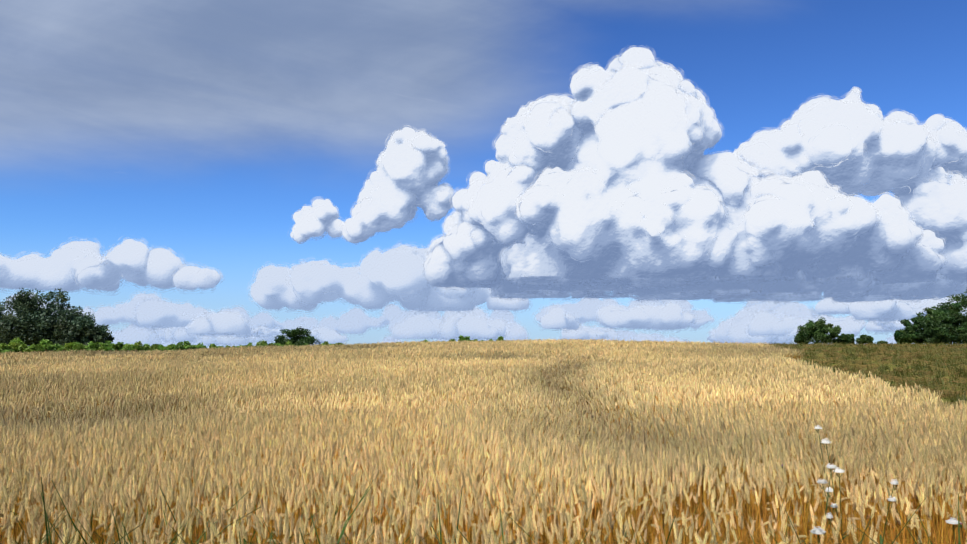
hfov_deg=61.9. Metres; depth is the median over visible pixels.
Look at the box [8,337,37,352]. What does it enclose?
bush
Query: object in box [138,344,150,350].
bush
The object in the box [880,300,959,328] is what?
cloud
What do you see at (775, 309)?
cloud
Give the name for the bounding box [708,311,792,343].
cloud
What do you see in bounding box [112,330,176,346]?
cloud
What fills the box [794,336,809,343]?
bush
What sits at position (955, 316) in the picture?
tree
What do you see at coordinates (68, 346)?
bush
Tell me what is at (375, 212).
cloud
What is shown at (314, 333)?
cloud
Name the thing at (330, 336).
cloud
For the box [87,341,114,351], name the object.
bush
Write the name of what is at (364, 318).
cloud
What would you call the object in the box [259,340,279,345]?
bush
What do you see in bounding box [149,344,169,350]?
bush
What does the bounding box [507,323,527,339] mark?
cloud
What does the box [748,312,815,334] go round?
cloud
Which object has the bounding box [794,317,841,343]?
bush
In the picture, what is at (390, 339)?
cloud
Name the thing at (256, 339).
cloud
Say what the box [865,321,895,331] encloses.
cloud
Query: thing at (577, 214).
cloud
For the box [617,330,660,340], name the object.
cloud
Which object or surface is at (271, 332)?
cloud
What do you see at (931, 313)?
tree
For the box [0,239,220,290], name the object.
cloud
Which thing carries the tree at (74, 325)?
on the terrain
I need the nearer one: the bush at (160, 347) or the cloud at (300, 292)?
the bush at (160, 347)
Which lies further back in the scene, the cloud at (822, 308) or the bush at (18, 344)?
the cloud at (822, 308)
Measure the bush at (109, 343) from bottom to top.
1.826 m
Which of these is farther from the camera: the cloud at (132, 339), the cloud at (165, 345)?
the cloud at (165, 345)
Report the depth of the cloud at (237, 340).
9996.04 m
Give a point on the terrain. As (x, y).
(943, 401)
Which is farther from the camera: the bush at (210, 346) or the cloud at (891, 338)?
the cloud at (891, 338)
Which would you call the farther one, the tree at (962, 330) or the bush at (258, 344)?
the tree at (962, 330)
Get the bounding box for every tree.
[0,288,58,345]
[0,302,13,343]
[22,288,70,344]
[46,306,95,344]
[79,312,109,339]
[80,325,113,346]
[274,326,320,345]
[893,330,917,343]
[900,316,933,343]
[914,307,950,344]
[923,322,955,344]
[931,302,966,343]
[946,287,966,343]
[956,323,966,343]
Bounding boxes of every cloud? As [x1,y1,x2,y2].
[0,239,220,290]
[3,293,210,327]
[112,324,161,345]
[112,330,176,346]
[155,312,214,341]
[185,311,250,335]
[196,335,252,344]
[222,304,515,333]
[233,331,263,336]
[250,245,528,311]
[251,329,274,341]
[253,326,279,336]
[273,331,317,338]
[290,199,343,242]
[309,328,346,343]
[342,127,453,243]
[381,336,402,343]
[392,307,488,339]
[424,47,966,301]
[441,314,505,338]
[470,323,524,340]
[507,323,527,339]
[535,298,712,328]
[540,307,578,329]
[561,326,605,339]
[590,327,618,340]
[598,303,695,329]
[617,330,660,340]
[633,333,688,342]
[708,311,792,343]
[734,301,812,316]
[741,299,817,319]
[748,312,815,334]
[786,315,864,337]
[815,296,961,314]
[849,298,966,321]
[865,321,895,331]
[877,320,911,327]
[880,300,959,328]
[887,336,896,343]
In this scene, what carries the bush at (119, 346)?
on the terrain
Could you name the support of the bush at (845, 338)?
on the terrain
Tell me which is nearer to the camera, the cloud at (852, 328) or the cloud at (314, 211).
the cloud at (314, 211)
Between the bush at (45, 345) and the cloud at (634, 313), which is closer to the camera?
the bush at (45, 345)
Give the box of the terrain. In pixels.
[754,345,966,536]
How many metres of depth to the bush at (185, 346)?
55.51 m
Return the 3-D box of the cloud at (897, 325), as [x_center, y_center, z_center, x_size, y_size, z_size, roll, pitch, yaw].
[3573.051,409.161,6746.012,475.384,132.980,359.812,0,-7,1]
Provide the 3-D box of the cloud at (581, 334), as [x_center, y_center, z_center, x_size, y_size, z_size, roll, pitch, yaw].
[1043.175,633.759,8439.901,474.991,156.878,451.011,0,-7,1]
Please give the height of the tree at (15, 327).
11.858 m
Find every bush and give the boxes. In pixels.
[0,343,22,352]
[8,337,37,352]
[36,339,62,351]
[56,342,79,352]
[65,343,94,351]
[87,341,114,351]
[96,341,117,352]
[113,342,133,350]
[121,341,142,351]
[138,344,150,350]
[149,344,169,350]
[166,343,174,350]
[173,341,196,350]
[198,342,215,348]
[246,342,267,347]
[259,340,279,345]
[450,335,470,340]
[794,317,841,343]
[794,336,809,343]
[835,333,854,344]
[855,334,873,343]
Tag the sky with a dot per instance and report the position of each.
(199, 130)
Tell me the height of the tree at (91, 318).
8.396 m
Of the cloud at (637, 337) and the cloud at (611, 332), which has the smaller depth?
the cloud at (611, 332)
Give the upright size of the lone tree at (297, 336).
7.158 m
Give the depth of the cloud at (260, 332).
9065.44 m
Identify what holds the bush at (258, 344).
on the terrain
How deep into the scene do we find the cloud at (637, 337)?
11250.57 m
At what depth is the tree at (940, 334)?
102.05 m
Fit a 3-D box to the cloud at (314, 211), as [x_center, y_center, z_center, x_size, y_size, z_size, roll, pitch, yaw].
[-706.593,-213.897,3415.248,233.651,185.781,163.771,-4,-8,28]
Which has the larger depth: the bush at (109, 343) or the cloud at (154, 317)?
the cloud at (154, 317)
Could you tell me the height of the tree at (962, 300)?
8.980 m
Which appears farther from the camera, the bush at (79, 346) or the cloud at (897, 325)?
the cloud at (897, 325)
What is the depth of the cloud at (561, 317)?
7818.82 m
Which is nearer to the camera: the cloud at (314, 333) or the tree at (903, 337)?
the tree at (903, 337)
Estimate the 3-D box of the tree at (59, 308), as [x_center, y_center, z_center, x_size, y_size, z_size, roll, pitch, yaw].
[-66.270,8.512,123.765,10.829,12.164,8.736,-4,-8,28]
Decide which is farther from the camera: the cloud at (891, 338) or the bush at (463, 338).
the cloud at (891, 338)
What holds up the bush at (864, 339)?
on the terrain
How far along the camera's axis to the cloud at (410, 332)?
10059.66 m
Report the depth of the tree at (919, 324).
107.57 m
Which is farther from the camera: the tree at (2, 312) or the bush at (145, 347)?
the tree at (2, 312)
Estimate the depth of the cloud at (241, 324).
7990.20 m
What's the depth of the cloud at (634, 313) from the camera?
7364.13 m
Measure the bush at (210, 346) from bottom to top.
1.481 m
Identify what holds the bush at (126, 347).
on the terrain
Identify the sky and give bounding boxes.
[0,0,966,344]
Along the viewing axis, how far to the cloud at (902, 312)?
6342.26 m

